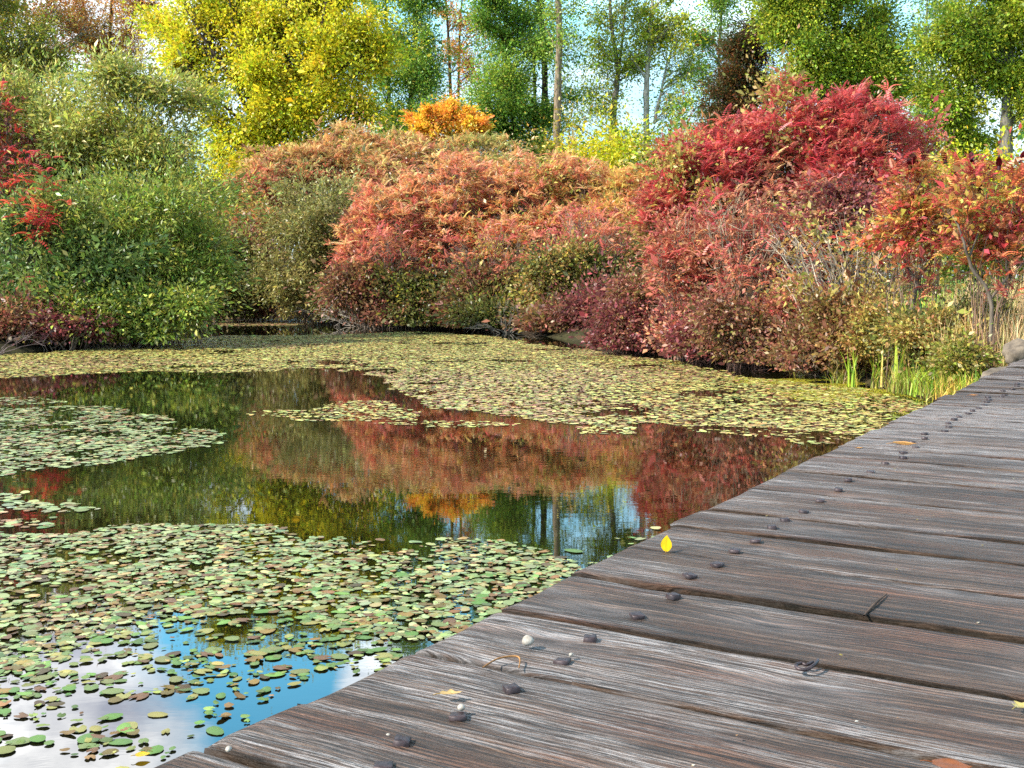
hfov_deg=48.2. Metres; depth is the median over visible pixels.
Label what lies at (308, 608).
lily pad
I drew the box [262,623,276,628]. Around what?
lily pad
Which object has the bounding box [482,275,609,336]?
dogwood shrub
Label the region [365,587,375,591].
lily pad
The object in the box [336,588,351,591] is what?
lily pad
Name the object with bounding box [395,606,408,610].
lily pad
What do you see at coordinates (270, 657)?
lily pad
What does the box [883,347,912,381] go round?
reed clump
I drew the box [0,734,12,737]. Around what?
lily pad
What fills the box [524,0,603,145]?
tree
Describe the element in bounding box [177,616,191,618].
lily pad
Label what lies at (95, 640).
lily pad
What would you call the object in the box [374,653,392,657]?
lily pad
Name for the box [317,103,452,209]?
background bush
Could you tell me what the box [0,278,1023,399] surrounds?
ground
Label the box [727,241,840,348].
dogwood shrub
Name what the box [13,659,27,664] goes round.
lily pad
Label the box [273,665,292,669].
lily pad
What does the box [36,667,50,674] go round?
lily pad
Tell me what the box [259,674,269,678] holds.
lily pad
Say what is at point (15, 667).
lily pad
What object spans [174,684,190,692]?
lily pad
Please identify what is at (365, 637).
lily pad
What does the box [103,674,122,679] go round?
lily pad
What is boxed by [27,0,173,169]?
birch tree
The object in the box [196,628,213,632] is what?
lily pad
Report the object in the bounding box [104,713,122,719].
lily pad
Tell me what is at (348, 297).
dogwood shrub
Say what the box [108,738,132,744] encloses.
lily pad
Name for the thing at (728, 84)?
cedar tree
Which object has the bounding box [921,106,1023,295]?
background bush
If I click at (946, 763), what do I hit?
fallen leaf
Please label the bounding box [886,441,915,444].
fallen leaf
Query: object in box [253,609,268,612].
lily pad
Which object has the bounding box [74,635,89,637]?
lily pad
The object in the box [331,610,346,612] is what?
lily pad
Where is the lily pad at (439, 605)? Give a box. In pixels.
[431,604,445,606]
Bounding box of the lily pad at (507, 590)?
[504,589,517,592]
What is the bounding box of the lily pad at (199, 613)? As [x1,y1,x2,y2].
[191,612,207,615]
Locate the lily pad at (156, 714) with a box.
[147,712,167,716]
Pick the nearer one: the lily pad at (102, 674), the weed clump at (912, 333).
the lily pad at (102, 674)
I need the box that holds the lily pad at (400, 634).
[394,632,406,635]
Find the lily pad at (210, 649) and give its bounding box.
[204,647,219,652]
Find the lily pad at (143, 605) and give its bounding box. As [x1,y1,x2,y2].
[134,604,151,607]
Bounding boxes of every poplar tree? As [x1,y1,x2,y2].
[0,0,110,246]
[331,0,470,158]
[392,0,578,210]
[428,0,494,172]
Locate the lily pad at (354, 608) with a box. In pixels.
[349,606,359,610]
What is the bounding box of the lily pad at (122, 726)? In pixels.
[116,723,130,731]
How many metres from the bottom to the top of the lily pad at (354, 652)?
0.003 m
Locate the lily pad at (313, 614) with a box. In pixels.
[306,612,319,617]
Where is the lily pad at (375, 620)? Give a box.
[372,619,383,622]
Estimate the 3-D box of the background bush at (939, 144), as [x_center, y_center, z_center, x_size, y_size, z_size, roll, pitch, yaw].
[13.335,-6.912,36.121,7.401,8.744,6.217,-5,7,-42]
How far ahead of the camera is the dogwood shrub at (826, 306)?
13.41 m
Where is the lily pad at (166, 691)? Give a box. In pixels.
[161,689,173,694]
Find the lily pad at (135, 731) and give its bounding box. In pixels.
[126,729,139,734]
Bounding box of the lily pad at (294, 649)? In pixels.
[288,647,302,651]
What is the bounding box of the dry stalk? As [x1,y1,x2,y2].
[482,655,520,667]
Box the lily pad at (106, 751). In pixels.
[102,748,118,754]
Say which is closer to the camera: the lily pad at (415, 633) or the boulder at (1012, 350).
the lily pad at (415, 633)
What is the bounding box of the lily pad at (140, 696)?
[128,692,148,699]
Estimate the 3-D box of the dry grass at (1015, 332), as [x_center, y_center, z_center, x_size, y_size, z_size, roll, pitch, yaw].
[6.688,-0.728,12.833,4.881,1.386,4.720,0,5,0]
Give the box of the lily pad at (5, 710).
[0,708,11,713]
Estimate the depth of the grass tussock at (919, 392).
11.43 m
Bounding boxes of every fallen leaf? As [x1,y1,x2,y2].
[131,751,148,756]
[433,689,461,694]
[661,536,671,551]
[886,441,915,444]
[920,758,971,767]
[1012,701,1023,709]
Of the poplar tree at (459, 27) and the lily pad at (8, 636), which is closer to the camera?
the lily pad at (8, 636)
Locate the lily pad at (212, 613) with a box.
[207,610,217,615]
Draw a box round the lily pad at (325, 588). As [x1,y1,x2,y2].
[322,586,332,589]
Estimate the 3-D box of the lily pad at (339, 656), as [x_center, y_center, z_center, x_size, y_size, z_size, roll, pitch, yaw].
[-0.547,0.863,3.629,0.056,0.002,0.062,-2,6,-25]
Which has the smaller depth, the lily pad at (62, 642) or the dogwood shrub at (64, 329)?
the lily pad at (62, 642)
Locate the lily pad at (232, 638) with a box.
[224,636,238,640]
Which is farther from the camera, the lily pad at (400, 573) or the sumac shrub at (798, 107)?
the sumac shrub at (798, 107)
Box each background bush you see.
[42,52,208,178]
[176,78,283,245]
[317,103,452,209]
[492,104,574,211]
[518,82,657,202]
[540,74,658,248]
[590,88,698,174]
[644,74,712,157]
[865,30,1017,293]
[898,159,1023,296]
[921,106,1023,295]
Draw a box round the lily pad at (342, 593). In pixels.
[333,592,349,594]
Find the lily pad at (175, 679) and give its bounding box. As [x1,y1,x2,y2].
[169,676,182,681]
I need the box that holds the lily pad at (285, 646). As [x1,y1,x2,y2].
[282,644,291,648]
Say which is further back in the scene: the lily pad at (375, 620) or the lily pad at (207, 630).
the lily pad at (375, 620)
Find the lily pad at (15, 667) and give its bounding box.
[9,665,22,669]
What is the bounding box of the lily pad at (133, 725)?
[125,722,137,728]
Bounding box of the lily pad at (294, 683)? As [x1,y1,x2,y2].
[287,681,300,685]
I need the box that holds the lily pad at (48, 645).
[44,643,56,647]
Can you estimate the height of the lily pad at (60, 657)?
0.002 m
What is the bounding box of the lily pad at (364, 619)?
[355,617,368,622]
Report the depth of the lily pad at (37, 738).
2.98 m
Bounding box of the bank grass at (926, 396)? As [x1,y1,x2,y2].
[789,296,1021,401]
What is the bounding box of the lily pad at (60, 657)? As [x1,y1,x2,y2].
[51,654,70,659]
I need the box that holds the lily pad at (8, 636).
[1,634,11,638]
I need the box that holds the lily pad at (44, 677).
[29,675,52,680]
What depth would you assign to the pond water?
6.69 m
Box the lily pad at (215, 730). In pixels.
[206,726,223,734]
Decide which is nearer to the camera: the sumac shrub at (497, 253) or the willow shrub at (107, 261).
the willow shrub at (107, 261)
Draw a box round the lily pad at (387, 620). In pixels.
[380,618,391,621]
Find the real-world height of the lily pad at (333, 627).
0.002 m
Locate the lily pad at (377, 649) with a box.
[370,647,386,651]
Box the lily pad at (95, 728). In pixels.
[89,725,101,730]
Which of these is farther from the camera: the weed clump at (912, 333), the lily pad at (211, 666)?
the weed clump at (912, 333)
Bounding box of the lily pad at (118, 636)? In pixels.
[112,635,126,638]
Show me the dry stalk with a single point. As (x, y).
(508, 656)
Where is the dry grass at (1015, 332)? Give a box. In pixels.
[918,273,1023,376]
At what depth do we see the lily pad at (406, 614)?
4.07 m
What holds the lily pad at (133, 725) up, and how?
on the pond water
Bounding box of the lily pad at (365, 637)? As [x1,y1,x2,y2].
[354,635,371,638]
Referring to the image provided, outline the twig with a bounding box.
[863,593,886,615]
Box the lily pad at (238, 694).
[234,692,245,697]
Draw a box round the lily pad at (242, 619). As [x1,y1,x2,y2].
[235,618,250,621]
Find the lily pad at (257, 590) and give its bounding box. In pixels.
[253,588,262,592]
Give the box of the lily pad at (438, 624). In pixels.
[431,622,448,625]
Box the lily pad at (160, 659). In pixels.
[154,656,170,661]
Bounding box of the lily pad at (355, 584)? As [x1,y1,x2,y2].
[345,583,361,586]
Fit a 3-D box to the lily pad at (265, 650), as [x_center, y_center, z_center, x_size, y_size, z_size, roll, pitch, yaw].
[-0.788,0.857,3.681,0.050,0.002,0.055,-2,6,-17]
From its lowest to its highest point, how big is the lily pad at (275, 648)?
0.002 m
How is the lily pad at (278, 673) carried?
on the pond water
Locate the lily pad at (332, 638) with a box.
[322,637,341,640]
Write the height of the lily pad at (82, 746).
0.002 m
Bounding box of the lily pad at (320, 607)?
[314,605,327,609]
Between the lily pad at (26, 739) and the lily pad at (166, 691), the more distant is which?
the lily pad at (166, 691)
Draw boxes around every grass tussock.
[880,366,926,394]
[894,363,948,396]
[906,354,978,394]
[928,370,977,402]
[945,367,981,394]
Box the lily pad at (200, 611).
[193,610,204,613]
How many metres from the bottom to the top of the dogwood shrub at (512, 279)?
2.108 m
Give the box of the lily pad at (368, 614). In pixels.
[363,613,375,615]
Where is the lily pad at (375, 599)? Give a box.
[370,598,383,601]
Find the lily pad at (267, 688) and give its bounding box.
[262,686,270,691]
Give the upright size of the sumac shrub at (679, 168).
4.310 m
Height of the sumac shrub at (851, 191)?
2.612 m
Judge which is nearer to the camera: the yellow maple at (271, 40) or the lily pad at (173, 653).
the lily pad at (173, 653)
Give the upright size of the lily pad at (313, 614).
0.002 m
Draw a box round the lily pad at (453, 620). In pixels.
[443,618,455,622]
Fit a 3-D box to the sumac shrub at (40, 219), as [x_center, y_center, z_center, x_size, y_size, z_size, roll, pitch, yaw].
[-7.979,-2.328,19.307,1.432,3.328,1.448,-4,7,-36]
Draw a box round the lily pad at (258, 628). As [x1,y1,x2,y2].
[252,627,263,630]
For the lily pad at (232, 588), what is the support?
on the pond water
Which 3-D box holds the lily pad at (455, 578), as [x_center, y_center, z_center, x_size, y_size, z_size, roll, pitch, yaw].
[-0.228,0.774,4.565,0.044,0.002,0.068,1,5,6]
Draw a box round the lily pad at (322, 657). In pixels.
[313,655,332,659]
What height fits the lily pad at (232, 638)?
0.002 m
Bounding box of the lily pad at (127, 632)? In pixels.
[120,631,133,635]
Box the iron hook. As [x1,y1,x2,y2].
[794,658,818,671]
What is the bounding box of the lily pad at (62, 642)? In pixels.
[58,640,68,645]
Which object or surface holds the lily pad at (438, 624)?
on the pond water
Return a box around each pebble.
[225,746,231,751]
[457,704,464,710]
[522,635,533,645]
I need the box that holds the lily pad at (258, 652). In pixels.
[249,651,266,654]
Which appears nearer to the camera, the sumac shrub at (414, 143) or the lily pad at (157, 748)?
the lily pad at (157, 748)
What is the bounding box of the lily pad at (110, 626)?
[100,624,115,629]
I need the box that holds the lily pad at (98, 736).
[90,734,104,738]
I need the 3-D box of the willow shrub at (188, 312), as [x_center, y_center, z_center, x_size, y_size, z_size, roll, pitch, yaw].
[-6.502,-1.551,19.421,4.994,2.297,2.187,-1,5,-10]
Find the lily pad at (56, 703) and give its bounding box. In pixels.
[47,701,64,705]
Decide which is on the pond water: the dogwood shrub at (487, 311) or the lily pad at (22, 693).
the lily pad at (22, 693)
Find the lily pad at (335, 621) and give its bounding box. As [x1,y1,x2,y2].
[326,619,340,623]
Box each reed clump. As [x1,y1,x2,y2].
[839,347,857,386]
[868,352,884,385]
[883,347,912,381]
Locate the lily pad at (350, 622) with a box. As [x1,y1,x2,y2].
[343,620,357,623]
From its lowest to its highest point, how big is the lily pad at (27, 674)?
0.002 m
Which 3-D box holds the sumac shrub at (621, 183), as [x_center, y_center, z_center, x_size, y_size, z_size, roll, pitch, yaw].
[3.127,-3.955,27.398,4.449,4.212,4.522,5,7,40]
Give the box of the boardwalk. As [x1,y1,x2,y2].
[155,359,1023,767]
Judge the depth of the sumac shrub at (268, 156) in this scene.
36.02 m
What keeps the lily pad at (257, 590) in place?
on the pond water
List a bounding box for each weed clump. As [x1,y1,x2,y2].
[822,275,926,377]
[846,288,988,379]
[847,287,940,376]
[886,313,1002,394]
[926,274,1023,346]
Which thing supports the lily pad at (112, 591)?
on the pond water
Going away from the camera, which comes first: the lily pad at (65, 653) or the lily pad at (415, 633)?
the lily pad at (65, 653)
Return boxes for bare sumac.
[543,182,807,359]
[675,156,853,359]
[751,169,986,373]
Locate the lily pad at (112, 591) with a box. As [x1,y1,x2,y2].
[105,590,122,593]
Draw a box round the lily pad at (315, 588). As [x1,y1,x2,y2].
[308,587,321,590]
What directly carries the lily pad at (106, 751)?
on the pond water
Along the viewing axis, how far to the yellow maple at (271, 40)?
39.77 m
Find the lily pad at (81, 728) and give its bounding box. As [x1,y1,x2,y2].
[69,725,86,732]
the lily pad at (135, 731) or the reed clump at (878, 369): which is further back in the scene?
the reed clump at (878, 369)
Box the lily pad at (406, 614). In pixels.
[400,611,413,615]
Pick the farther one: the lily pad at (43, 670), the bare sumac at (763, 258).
the bare sumac at (763, 258)
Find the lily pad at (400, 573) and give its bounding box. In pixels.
[395,572,407,575]
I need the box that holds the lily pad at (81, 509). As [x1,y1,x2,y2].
[74,508,88,511]
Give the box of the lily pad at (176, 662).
[171,660,180,664]
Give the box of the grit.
[692,413,982,765]
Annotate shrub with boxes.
[0,4,296,337]
[0,33,133,264]
[0,73,56,266]
[0,135,196,347]
[0,146,75,288]
[0,243,276,348]
[0,271,101,344]
[0,323,54,354]
[1,133,282,345]
[7,270,124,350]
[193,155,289,317]
[194,186,272,322]
[213,204,311,320]
[214,129,392,323]
[214,140,344,298]
[282,95,416,278]
[283,168,457,326]
[285,230,444,328]
[294,280,372,326]
[319,200,444,328]
[339,117,470,259]
[360,115,528,327]
[361,245,477,329]
[390,136,597,280]
[403,242,527,330]
[420,209,570,299]
[426,239,533,332]
[427,92,550,274]
[428,242,590,326]
[466,300,540,333]
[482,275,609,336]
[486,128,625,260]
[498,223,654,325]
[503,211,650,306]
[512,237,639,332]
[514,192,639,269]
[520,129,681,272]
[556,261,670,355]
[564,89,789,255]
[569,259,608,341]
[587,250,676,353]
[613,143,851,317]
[622,264,761,361]
[639,271,743,365]
[659,251,809,370]
[683,24,919,301]
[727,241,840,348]
[733,287,875,378]
[750,70,956,296]
[754,153,928,296]
[766,261,959,379]
[796,355,849,378]
[827,146,1016,388]
[919,123,1023,372]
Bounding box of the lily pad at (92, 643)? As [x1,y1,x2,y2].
[88,639,101,644]
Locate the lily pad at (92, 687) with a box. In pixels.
[84,684,98,690]
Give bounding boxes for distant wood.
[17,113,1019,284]
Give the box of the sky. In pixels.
[5,0,1023,277]
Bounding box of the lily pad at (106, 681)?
[100,679,113,683]
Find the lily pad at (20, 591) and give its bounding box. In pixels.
[10,590,24,592]
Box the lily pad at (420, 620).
[412,619,426,621]
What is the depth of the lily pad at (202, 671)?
3.49 m
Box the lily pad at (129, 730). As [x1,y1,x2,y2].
[119,729,134,732]
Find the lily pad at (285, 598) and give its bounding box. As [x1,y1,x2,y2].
[280,597,296,599]
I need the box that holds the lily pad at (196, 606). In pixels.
[190,604,201,607]
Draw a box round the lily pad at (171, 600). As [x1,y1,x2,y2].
[163,598,176,602]
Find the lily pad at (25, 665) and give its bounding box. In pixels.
[20,660,34,666]
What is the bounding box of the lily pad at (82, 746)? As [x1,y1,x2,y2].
[78,743,88,748]
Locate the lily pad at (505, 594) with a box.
[497,593,511,596]
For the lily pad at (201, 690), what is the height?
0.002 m
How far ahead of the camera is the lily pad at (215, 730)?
3.03 m
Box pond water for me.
[0,317,934,767]
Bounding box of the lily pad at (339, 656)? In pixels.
[331,653,348,658]
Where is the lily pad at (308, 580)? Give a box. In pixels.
[299,579,314,581]
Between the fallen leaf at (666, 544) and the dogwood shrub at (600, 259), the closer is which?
the fallen leaf at (666, 544)
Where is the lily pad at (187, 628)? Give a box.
[179,627,192,630]
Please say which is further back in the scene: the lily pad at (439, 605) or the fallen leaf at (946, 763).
the lily pad at (439, 605)
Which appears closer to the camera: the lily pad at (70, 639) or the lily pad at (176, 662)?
the lily pad at (176, 662)
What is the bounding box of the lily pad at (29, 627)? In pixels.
[24,624,39,629]
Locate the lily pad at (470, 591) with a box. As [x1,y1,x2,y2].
[466,589,475,593]
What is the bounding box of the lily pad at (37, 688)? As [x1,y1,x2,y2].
[34,686,46,690]
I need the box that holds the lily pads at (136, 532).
[0,318,922,767]
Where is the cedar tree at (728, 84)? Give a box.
[677,2,790,141]
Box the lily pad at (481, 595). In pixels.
[476,594,488,597]
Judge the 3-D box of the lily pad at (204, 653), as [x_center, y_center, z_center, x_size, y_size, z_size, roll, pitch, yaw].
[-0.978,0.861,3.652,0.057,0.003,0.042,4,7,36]
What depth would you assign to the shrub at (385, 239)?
26.54 m
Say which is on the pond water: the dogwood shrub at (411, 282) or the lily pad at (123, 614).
the lily pad at (123, 614)
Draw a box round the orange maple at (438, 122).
[390,93,501,205]
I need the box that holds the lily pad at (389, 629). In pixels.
[384,627,396,631]
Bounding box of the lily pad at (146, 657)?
[139,655,152,659]
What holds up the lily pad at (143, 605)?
on the pond water
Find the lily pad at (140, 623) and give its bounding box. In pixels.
[136,621,147,624]
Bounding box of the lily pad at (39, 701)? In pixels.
[34,700,44,704]
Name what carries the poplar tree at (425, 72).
on the ground at (558, 335)
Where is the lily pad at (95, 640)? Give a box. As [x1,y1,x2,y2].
[89,638,100,641]
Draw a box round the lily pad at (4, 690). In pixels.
[0,688,10,692]
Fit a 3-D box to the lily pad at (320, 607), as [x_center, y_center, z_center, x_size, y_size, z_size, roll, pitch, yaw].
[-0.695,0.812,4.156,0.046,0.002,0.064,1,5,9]
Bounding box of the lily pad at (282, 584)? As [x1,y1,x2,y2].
[275,583,285,587]
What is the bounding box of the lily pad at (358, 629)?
[354,628,370,630]
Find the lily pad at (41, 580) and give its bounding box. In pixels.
[33,579,49,581]
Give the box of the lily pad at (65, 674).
[59,670,77,676]
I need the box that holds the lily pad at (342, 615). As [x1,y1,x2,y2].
[335,614,349,617]
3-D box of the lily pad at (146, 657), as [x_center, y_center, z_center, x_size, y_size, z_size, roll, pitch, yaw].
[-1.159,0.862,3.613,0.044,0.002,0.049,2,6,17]
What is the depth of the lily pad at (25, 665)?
3.55 m
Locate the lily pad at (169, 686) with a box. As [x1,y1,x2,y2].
[160,685,174,688]
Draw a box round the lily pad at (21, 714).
[14,712,28,717]
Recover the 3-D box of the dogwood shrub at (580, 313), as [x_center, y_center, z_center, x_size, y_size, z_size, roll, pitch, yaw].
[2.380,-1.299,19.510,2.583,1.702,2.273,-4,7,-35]
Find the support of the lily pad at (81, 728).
on the pond water
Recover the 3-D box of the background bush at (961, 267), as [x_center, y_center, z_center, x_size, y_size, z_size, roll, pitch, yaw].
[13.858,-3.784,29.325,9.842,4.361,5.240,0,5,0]
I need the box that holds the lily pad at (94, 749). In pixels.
[86,747,98,752]
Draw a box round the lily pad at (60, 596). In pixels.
[51,595,67,597]
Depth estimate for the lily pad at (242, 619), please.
4.01 m
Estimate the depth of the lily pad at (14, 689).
3.33 m
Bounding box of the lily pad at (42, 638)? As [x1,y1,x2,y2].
[35,635,51,640]
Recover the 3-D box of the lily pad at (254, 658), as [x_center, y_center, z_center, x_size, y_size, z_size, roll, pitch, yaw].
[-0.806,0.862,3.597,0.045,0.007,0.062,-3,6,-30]
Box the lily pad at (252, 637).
[247,636,261,638]
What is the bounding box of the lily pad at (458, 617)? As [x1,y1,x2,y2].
[454,615,468,619]
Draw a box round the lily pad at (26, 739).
[8,737,29,744]
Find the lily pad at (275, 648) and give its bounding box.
[267,646,283,649]
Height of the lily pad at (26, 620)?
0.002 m
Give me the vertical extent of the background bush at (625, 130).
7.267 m
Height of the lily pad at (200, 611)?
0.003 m
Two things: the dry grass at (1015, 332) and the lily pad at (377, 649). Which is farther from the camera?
the dry grass at (1015, 332)
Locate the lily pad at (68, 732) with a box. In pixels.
[60,730,75,733]
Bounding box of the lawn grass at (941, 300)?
[890,289,1023,313]
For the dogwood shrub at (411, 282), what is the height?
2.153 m
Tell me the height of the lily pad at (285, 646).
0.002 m
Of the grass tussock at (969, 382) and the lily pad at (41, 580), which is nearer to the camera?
the lily pad at (41, 580)
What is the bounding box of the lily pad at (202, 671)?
[194,668,212,673]
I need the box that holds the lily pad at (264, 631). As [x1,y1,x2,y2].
[259,628,274,633]
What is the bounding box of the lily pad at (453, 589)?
[447,588,458,591]
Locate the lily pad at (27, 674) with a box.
[20,672,34,676]
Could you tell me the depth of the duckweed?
12.15 m
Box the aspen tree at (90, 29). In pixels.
[14,0,117,92]
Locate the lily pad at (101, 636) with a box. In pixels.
[92,635,107,638]
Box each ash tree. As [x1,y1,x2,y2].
[535,0,676,259]
[593,0,731,173]
[655,0,752,119]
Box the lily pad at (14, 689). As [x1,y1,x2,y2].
[9,687,19,691]
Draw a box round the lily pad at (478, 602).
[471,600,487,603]
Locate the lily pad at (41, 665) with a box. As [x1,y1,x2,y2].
[34,664,45,670]
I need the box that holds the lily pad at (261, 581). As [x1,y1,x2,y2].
[254,579,266,583]
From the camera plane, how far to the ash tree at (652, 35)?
43.90 m
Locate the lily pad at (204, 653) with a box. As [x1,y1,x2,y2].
[200,651,213,656]
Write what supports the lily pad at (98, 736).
on the pond water
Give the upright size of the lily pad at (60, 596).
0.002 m
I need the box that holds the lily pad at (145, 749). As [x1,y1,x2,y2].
[142,747,152,751]
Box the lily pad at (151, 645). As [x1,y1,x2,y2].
[143,642,158,648]
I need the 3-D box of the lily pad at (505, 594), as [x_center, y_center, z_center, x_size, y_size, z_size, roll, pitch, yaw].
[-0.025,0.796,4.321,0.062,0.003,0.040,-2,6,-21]
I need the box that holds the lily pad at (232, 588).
[226,587,238,590]
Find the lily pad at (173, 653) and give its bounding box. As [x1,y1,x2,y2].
[164,651,180,656]
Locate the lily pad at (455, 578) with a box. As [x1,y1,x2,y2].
[449,576,459,579]
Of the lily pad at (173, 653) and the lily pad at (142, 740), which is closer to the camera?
the lily pad at (142, 740)
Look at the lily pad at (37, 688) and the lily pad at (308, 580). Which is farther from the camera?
the lily pad at (308, 580)
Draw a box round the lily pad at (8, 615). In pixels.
[0,612,14,617]
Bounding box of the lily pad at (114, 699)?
[108,696,122,702]
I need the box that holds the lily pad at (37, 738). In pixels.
[29,735,45,741]
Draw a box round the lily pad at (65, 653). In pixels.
[61,651,72,654]
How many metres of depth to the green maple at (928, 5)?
40.99 m
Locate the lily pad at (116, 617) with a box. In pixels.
[110,616,120,619]
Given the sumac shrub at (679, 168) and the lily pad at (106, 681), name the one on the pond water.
the lily pad at (106, 681)
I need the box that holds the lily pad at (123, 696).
[116,692,130,698]
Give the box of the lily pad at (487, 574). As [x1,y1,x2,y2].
[480,573,495,576]
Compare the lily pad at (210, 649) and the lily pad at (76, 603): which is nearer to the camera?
the lily pad at (210, 649)
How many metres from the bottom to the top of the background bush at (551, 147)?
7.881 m
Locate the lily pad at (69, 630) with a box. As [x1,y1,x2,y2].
[63,629,75,632]
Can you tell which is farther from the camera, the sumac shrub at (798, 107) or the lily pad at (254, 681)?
the sumac shrub at (798, 107)
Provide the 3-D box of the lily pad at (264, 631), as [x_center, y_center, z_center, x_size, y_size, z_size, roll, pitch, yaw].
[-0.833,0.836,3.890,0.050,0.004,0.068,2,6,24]
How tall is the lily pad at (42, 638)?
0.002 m
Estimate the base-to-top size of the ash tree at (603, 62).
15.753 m
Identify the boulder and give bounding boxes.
[980,367,1005,377]
[1002,338,1023,363]
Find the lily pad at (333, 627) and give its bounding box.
[326,625,339,629]
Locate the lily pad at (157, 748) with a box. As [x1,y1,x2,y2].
[149,745,163,753]
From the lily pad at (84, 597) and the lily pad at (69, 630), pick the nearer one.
the lily pad at (69, 630)
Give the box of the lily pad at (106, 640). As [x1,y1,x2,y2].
[100,638,113,642]
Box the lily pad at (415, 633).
[405,631,417,635]
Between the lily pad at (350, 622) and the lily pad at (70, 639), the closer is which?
the lily pad at (70, 639)
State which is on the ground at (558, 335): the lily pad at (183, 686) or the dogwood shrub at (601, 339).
the dogwood shrub at (601, 339)
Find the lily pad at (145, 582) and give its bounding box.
[141,581,153,584]
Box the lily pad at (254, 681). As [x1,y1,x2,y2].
[248,679,259,683]
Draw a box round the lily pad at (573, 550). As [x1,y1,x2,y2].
[564,549,582,551]
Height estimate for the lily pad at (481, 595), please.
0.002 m
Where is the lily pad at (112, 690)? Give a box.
[102,688,124,693]
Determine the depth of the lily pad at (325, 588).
4.41 m
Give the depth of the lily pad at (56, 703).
3.22 m
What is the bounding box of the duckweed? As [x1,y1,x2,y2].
[728,377,929,414]
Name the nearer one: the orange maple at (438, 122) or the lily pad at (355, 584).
the lily pad at (355, 584)
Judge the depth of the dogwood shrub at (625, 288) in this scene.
18.04 m
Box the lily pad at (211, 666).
[204,664,218,668]
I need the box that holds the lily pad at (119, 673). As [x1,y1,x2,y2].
[113,670,127,674]
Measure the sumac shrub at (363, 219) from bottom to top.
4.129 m
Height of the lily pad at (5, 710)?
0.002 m
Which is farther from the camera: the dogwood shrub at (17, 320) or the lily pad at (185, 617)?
the dogwood shrub at (17, 320)
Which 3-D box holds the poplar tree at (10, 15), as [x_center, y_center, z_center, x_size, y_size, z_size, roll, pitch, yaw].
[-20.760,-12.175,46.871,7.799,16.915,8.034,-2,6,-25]
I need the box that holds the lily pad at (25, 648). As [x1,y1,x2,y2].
[17,646,35,650]
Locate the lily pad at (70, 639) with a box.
[59,637,76,641]
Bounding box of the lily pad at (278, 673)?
[264,671,284,676]
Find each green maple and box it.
[722,0,944,112]
[858,0,1023,293]
[895,0,966,273]
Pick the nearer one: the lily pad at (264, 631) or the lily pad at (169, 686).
the lily pad at (169, 686)
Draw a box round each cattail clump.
[872,322,929,388]
[891,285,934,379]
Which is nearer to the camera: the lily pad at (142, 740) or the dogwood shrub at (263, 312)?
the lily pad at (142, 740)
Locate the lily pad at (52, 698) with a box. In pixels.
[44,696,56,701]
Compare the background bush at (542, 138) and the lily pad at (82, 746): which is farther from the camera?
the background bush at (542, 138)
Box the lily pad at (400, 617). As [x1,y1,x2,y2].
[396,616,407,618]
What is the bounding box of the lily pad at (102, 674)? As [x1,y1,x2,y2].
[95,672,107,677]
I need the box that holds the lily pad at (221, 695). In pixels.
[216,692,225,697]
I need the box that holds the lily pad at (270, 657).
[265,655,280,659]
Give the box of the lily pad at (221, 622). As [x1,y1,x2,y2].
[217,620,230,624]
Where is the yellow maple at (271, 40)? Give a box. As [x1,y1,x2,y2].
[117,0,435,256]
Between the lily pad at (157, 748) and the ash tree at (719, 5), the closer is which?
the lily pad at (157, 748)
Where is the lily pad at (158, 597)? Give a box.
[151,595,166,599]
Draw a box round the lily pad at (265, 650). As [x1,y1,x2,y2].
[259,648,274,652]
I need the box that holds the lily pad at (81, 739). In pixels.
[77,733,93,742]
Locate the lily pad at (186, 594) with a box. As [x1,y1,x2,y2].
[180,593,194,595]
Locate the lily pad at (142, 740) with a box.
[138,738,148,742]
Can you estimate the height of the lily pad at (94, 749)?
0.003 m
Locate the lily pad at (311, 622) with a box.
[302,621,318,624]
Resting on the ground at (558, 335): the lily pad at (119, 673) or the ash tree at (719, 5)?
the ash tree at (719, 5)
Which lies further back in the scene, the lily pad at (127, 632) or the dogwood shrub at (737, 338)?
the dogwood shrub at (737, 338)
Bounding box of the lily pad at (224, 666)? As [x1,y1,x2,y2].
[214,664,230,668]
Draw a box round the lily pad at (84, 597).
[78,596,90,599]
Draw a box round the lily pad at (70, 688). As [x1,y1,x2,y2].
[62,685,75,690]
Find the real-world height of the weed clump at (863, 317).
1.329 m
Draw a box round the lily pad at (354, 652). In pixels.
[347,650,364,654]
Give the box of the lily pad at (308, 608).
[299,607,313,610]
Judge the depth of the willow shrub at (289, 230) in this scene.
29.56 m
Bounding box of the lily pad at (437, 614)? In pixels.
[428,612,445,615]
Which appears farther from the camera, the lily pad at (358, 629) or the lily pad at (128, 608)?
the lily pad at (128, 608)
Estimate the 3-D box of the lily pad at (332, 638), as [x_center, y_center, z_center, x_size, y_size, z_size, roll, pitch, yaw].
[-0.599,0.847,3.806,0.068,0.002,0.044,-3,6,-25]
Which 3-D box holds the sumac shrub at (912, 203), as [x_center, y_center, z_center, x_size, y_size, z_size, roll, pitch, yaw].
[4.419,-1.220,12.391,1.950,2.659,1.726,2,6,17]
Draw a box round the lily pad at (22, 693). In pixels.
[16,692,31,694]
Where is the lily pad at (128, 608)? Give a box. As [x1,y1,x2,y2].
[121,606,136,610]
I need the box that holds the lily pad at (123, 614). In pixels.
[116,612,131,615]
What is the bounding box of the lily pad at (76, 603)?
[71,601,84,604]
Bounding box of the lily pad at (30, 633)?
[21,631,37,634]
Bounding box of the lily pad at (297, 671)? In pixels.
[290,669,309,673]
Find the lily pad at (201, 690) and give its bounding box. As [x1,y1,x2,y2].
[192,688,209,693]
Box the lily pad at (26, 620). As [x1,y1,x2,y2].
[23,618,37,621]
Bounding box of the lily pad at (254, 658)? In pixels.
[249,655,262,661]

